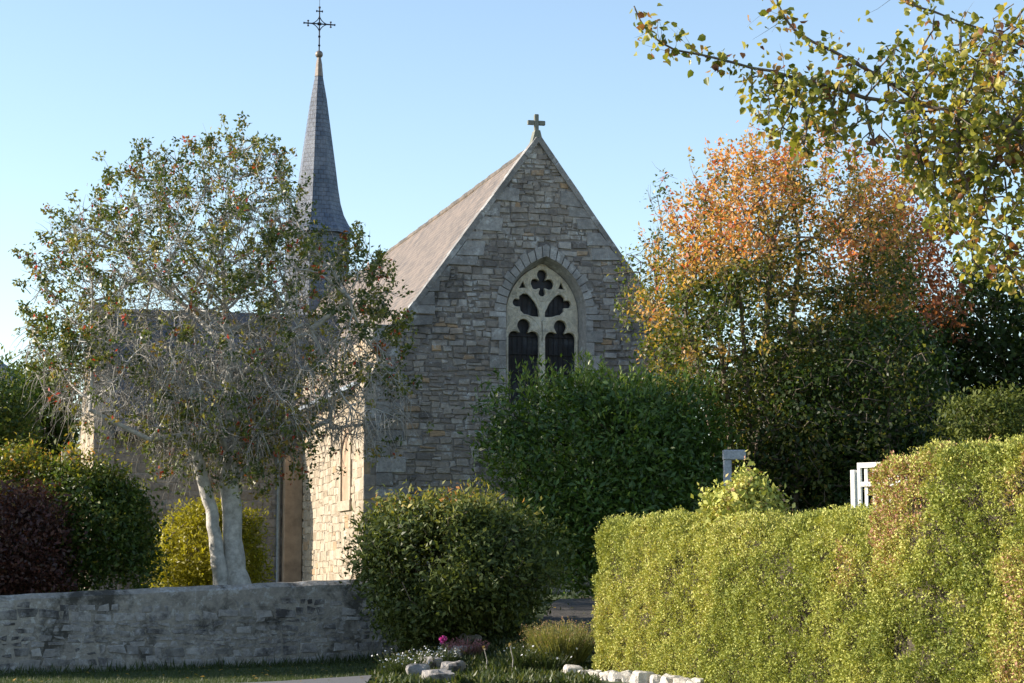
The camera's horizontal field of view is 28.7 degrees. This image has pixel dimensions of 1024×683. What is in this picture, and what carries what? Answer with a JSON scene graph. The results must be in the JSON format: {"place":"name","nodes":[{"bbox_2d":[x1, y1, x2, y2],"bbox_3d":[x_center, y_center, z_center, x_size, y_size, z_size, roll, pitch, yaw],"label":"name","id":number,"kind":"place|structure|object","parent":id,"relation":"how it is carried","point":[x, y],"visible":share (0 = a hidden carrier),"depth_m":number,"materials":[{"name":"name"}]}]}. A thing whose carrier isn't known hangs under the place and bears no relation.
{"place":"outdoors","nodes":[
{"label":"outdoors","id":0,"kind":"place"},
{"bbox_2d":[246,675,370,682],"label":"road","id":1,"kind":"structure","parent":0,"point":[355,679],"depth_m":26.69,"materials":[{"name":"grey asphalt"}]},
{"bbox_2d":[0,583,629,682],"bbox_3d":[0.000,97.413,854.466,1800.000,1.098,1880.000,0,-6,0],"label":"ground","id":2,"kind":"structure","parent":0,"point":[539,616],"depth_m":29.68,"materials":[{"name":"green plant"}]},
{"bbox_2d":[0,361,23,396],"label":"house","id":3,"kind":"structure","parent":2,"relation":"on","point":[3,364],"depth_m":81.36,"materials":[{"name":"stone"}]},
{"bbox_2d":[0,343,59,462],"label":"tree","id":4,"kind":"object","parent":2,"relation":"on","point":[13,413],"visible":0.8,"depth_m":61.69,"materials":[{"name":"green plant"}]},
{"bbox_2d":[0,426,66,594],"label":"yellow topped shrub","id":5,"kind":"object","parent":2,"relation":"on","point":[13,462],"visible":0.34,"depth_m":34.11,"materials":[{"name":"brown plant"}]},
{"bbox_2d":[8,348,82,481],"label":"tree","id":6,"kind":"object","parent":2,"relation":"on","point":[56,430],"visible":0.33,"depth_m":67.71,"materials":[{"name":"green plant"}]},
{"bbox_2d":[0,468,92,594],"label":"dark red shrub","id":7,"kind":"object","parent":2,"relation":"on","point":[17,507],"visible":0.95,"depth_m":32.27,"materials":[{"name":"brown plant"}]},
{"bbox_2d":[12,432,173,592],"bbox_3d":[-7.131,3.129,33.812,2.741,3.168,2.618,2,-7,-20],"label":"turning shrub","id":8,"kind":"object","parent":2,"relation":"on","point":[116,507],"visible":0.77,"depth_m":33.41,"materials":[{"name":"green plant"}]},
{"bbox_2d":[141,494,275,587],"bbox_3d":[-5.567,3.812,36.395,2.566,2.377,2.304,0,-6,0],"label":"golden shrub","id":9,"kind":"object","parent":2,"relation":"on","point":[190,526],"visible":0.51,"depth_m":36.06,"materials":[{"name":"yellow plant"}]},
{"bbox_2d":[0,576,428,674],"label":"stone wall","id":10,"kind":"structure","parent":2,"relation":"on","point":[260,622],"depth_m":31.32,"materials":[{"name":"grey stone"}]},
{"bbox_2d":[1,110,433,584],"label":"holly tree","id":11,"kind":"object","parent":2,"relation":"on","point":[233,424],"visible":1,"depth_m":34.73,"materials":[{"name":"green plant"}]},
{"bbox_2d":[13,596,582,682],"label":"fallen leaves","id":12,"kind":"object","parent":2,"relation":"on","point":[249,669],"visible":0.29,"depth_m":29.15,"materials":[{"name":"brown plant"}]},
{"bbox_2d":[61,0,694,593],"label":"church","id":13,"kind":"structure","parent":2,"relation":"on","point":[517,258],"depth_m":46.77,"materials":[{"name":"stone"}]},
{"bbox_2d":[337,415,351,511],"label":"lancet window","id":14,"kind":"structure","parent":13,"relation":"in","point":[345,483],"depth_m":48.38,"materials":[{"name":"beige stone"}]},
{"bbox_2d":[489,244,602,419],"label":"window","id":15,"kind":"structure","parent":13,"relation":"in","point":[545,309],"depth_m":46.68,"materials":[{"name":"stone"}]},
{"bbox_2d":[371,648,437,674],"bbox_3d":[-1.464,4.408,27.439,0.949,0.410,0.763,0,-6,0],"label":"white aster","id":16,"kind":"object","parent":2,"relation":"on","point":[401,664],"visible":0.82,"depth_m":27.35,"materials":[{"name":"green plant"}]},
{"bbox_2d":[405,663,429,674],"bbox_3d":[-1.277,4.551,27.167,0.340,0.345,0.358,0,-6,0],"label":"grey rock","id":17,"kind":"object","parent":2,"relation":"on","point":[413,668],"visible":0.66,"depth_m":27.07,"materials":[{"name":"stone"}]},
{"bbox_2d":[420,656,442,669],"bbox_3d":[-1.152,4.595,28.098,0.370,0.357,0.341,-6,-9,43],"label":"grey rock","id":18,"kind":"object","parent":2,"relation":"on","point":[435,663],"visible":0.27,"depth_m":27.98,"materials":[{"name":"stone"}]},
{"bbox_2d":[422,668,454,680],"bbox_3d":[-0.964,4.444,26.175,0.445,0.318,0.379,0,-6,0],"label":"grey rock","id":19,"kind":"object","parent":2,"relation":"on","point":[441,674],"visible":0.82,"depth_m":26.05,"materials":[{"name":"stone"}]},
{"bbox_2d":[420,644,465,661],"bbox_3d":[-0.993,4.460,28.374,0.672,0.338,0.631,0,-6,0],"label":"white aster","id":20,"kind":"object","parent":2,"relation":"on","point":[446,657],"visible":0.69,"depth_m":28.35,"materials":[{"name":"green plant"}]},
{"bbox_2d":[439,635,446,643],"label":"pink flower","id":21,"kind":"object","parent":2,"relation":"on","point":[443,638],"visible":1,"depth_m":28.08,"materials":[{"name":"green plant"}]},
{"bbox_2d":[440,660,465,672],"bbox_3d":[-0.843,4.588,27.679,0.348,0.336,0.458,-1,-7,13],"label":"grey rock","id":22,"kind":"object","parent":2,"relation":"on","point":[455,665],"visible":0.53,"depth_m":27.54,"materials":[{"name":"stone"}]},
{"bbox_2d":[450,645,473,657],"bbox_3d":[-0.733,4.590,29.085,0.385,0.343,0.354,6,-9,-42],"label":"grey rock","id":23,"kind":"object","parent":2,"relation":"on","point":[458,650],"visible":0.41,"depth_m":28.94,"materials":[{"name":"stone"}]},
{"bbox_2d":[338,473,586,652],"bbox_3d":[-0.761,3.400,30.465,3.829,2.774,3.332,0,-6,0],"label":"rounded shrub","id":24,"kind":"object","parent":2,"relation":"on","point":[462,535],"visible":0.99,"depth_m":29.73,"materials":[{"name":"green plant"}]},
{"bbox_2d":[442,636,489,654],"bbox_3d":[-0.684,4.445,29.146,0.737,0.302,0.680,0,-6,0],"label":"sedum","id":25,"kind":"object","parent":2,"relation":"on","point":[476,647],"visible":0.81,"depth_m":29.05,"materials":[{"name":"purple plant"}]},
{"bbox_2d":[459,633,481,643],"bbox_3d":[-0.622,4.501,29.958,0.306,0.269,0.288,5,-8,-35],"label":"grey rock","id":26,"kind":"object","parent":2,"relation":"on","point":[474,637],"visible":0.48,"depth_m":29.86,"materials":[{"name":"stone"}]},
{"bbox_2d":[364,602,602,682],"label":"ground cover","id":27,"kind":"object","parent":2,"relation":"on","point":[478,672],"visible":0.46,"depth_m":27.61,"materials":[{"name":"green plant"}]},
{"bbox_2d":[508,643,513,667],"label":"dry stalk","id":28,"kind":"object","parent":2,"relation":"on","point":[509,644],"visible":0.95,"depth_m":27.69,"materials":[{"name":"grey plant"}]},
{"bbox_2d":[497,640,539,668],"bbox_3d":[0.098,4.402,28.024,0.603,0.448,0.808,5,-8,-37],"label":"yellow green plant","id":29,"kind":"object","parent":2,"relation":"on","point":[519,656],"visible":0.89,"depth_m":27.92,"materials":[{"name":"green plant"}]},
{"bbox_2d":[504,644,577,670],"bbox_3d":[0.484,4.418,27.986,0.854,0.407,0.891,6,-9,-44],"label":"white daisy","id":30,"kind":"object","parent":2,"relation":"on","point":[544,661],"visible":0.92,"depth_m":27.87,"materials":[{"name":"green plant"}]},
{"bbox_2d":[516,615,598,664],"bbox_3d":[0.716,4.256,28.425,1.361,0.732,1.281,-2,-7,17],"label":"heather tuft","id":31,"kind":"object","parent":2,"relation":"on","point":[580,641],"visible":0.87,"depth_m":28.21,"materials":[{"name":"green plant"}]},
{"bbox_2d":[563,664,583,672],"bbox_3d":[0.842,4.555,27.450,0.281,0.242,0.230,1,-7,-11],"label":"pale rock","id":32,"kind":"object","parent":2,"relation":"on","point":[566,667],"visible":0.46,"depth_m":27.37,"materials":[{"name":"white stone"}]},
{"bbox_2d":[578,670,592,673],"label":"pale rock","id":33,"kind":"object","parent":2,"relation":"on","point":[582,671],"visible":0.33,"depth_m":27.05,"materials":[{"name":"white stone"}]},
{"bbox_2d":[588,670,601,677],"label":"pale rock","id":34,"kind":"object","parent":2,"relation":"on","point":[596,672],"visible":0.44,"depth_m":26.84,"materials":[{"name":"white stone"}]},
{"bbox_2d":[455,350,754,598],"bbox_3d":[1.740,2.441,36.385,5.163,4.691,5.052,-5,-8,35],"label":"laurel bush","id":35,"kind":"object","parent":2,"relation":"on","point":[621,435],"visible":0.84,"depth_m":35.38,"materials":[{"name":"green plant"}]},
{"bbox_2d":[599,670,610,679],"bbox_3d":[1.290,4.472,26.630,0.231,0.179,0.256,5,-8,-38],"label":"pale rock","id":36,"kind":"object","parent":2,"relation":"on","point":[605,674],"visible":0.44,"depth_m":26.55,"materials":[{"name":"white stone"}]},
{"bbox_2d":[608,670,632,681],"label":"pale rock","id":37,"kind":"object","parent":2,"relation":"on","point":[615,676],"visible":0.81,"depth_m":26.25,"materials":[{"name":"white stone"}]},
{"bbox_2d":[622,672,631,681],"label":"pale rock","id":38,"kind":"object","parent":2,"relation":"on","point":[626,677],"visible":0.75,"depth_m":26.05,"materials":[{"name":"white stone"}]},
{"bbox_2d":[629,670,654,682],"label":"pale rock","id":39,"kind":"object","parent":2,"relation":"on","point":[637,676],"visible":0.87,"depth_m":25.79,"materials":[{"name":"white stone"}]},
{"bbox_2d":[602,162,707,487],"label":"slender tree","id":40,"kind":"object","parent":2,"relation":"on","point":[642,284],"visible":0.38,"depth_m":40.89,"materials":[{"name":"brown plant"}]},
{"bbox_2d":[650,674,661,682],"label":"pale rock","id":41,"kind":"object","parent":2,"relation":"on","point":[655,678],"visible":0.89,"depth_m":25.57,"materials":[{"name":"white stone"}]},
{"bbox_2d":[660,673,683,682],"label":"pale rock","id":42,"kind":"object","parent":2,"relation":"on","point":[666,678],"visible":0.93,"depth_m":25.29,"materials":[{"name":"white stone"}]},
{"bbox_2d":[673,677,690,682],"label":"pale rock","id":43,"kind":"object","parent":2,"relation":"on","point":[680,680],"visible":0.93,"depth_m":25.08,"materials":[{"name":"white stone"}]},
{"bbox_2d":[686,677,704,682],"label":"pale rock","id":44,"kind":"object","parent":2,"relation":"on","point":[696,680],"visible":0.97,"depth_m":24.80,"materials":[{"name":"white stone"}]},
{"bbox_2d":[722,450,745,485],"bbox_3d":[3.719,3.135,33.359,0.380,2.652,0.180,0,-6,0],"label":"garden post","id":45,"kind":"object","parent":2,"relation":"on","point":[728,456],"visible":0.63,"depth_m":33.41,"materials":[{"name":"grey stone"}]},
{"bbox_2d":[587,499,894,682],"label":"clipped hedge","id":46,"kind":"object","parent":2,"relation":"on","point":[785,603],"visible":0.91,"depth_m":24.13,"materials":[{"name":"green plant"}]},
{"bbox_2d":[691,450,797,544],"bbox_3d":[3.002,2.903,25.483,1.416,3.042,1.440,-4,-8,33],"label":"yellow green shrub","id":47,"kind":"object","parent":2,"relation":"on","point":[733,497],"visible":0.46,"depth_m":25.25,"materials":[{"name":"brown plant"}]},
{"bbox_2d":[701,313,823,508],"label":"background tree","id":48,"kind":"object","parent":2,"relation":"on","point":[727,371],"visible":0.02,"depth_m":44.91,"materials":[{"name":"green plant"}]},
{"bbox_2d":[614,107,939,481],"bbox_3d":[5.119,0.212,38.823,6.273,9.700,5.916,0,-6,0],"label":"autumn tree","id":49,"kind":"object","parent":2,"relation":"on","point":[736,294],"visible":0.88,"depth_m":37.83,"materials":[{"name":"brown plant"}]},
{"bbox_2d":[731,331,854,514],"bbox_3d":[5.223,2.300,36.950,2.424,5.110,3.202,0,-6,0],"label":"dark tree","id":50,"kind":"object","parent":2,"relation":"on","point":[791,462],"visible":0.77,"depth_m":36.58,"materials":[{"name":"green plant"}]},
{"bbox_2d":[629,0,1023,301],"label":"overhanging tree","id":51,"kind":"object","parent":2,"relation":"on","point":[1006,131],"visible":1,"depth_m":13.38,"materials":[{"name":"green plant"}]},
{"bbox_2d":[850,462,899,508],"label":"white gate","id":52,"kind":"structure","parent":2,"relation":"on","point":[857,484],"depth_m":25.12,"materials":[{"name":"paint"}]},
{"bbox_2d":[779,276,977,511],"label":"background tree","id":53,"kind":"object","parent":2,"relation":"on","point":[948,336],"visible":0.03,"depth_m":43.29,"materials":[{"name":"green plant"}]},
{"bbox_2d":[785,300,974,515],"bbox_3d":[6.677,2.048,36.673,4.160,5.547,3.150,0,-6,0],"label":"dark tree","id":54,"kind":"object","parent":2,"relation":"on","point":[887,431],"visible":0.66,"depth_m":36.20,"materials":[{"name":"green plant"}]},
{"bbox_2d":[766,413,1022,511],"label":"dark shrub","id":55,"kind":"object","parent":2,"relation":"on","point":[834,469],"visible":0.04,"depth_m":37.34,"materials":[{"name":"green plant"}]},
{"bbox_2d":[826,170,975,418],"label":"copper tree","id":56,"kind":"object","parent":2,"relation":"on","point":[932,252],"visible":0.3,"depth_m":42.86,"materials":[{"name":"brown plant"}]},
{"bbox_2d":[861,432,1023,682],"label":"clipped hedge","id":57,"kind":"object","parent":2,"relation":"on","point":[953,568],"visible":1,"depth_m":19.71,"materials":[{"name":"green plant"}]},
{"bbox_2d":[919,247,1023,421],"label":"background tree","id":58,"kind":"object","parent":2,"relation":"on","point":[996,365],"visible":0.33,"depth_m":44.01,"materials":[{"name":"green plant"}]},
{"bbox_2d":[919,376,1023,444],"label":"berry shrub","id":59,"kind":"object","parent":2,"relation":"on","point":[996,402],"visible":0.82,"depth_m":32.71,"materials":[{"name":"green plant"}]},
{"bbox_2d":[0,0,1023,447],"label":"sky","id":60,"kind":"structure","parent":0,"point":[427,99],"materials":[{"name":"blue"}]},
{"bbox_2d":[540,596,608,651],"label":"stone wall","id":61,"kind":"structure","parent":0,"point":[582,609],"depth_m":32.01,"materials":[{"name":"grey stone"}]}
]}

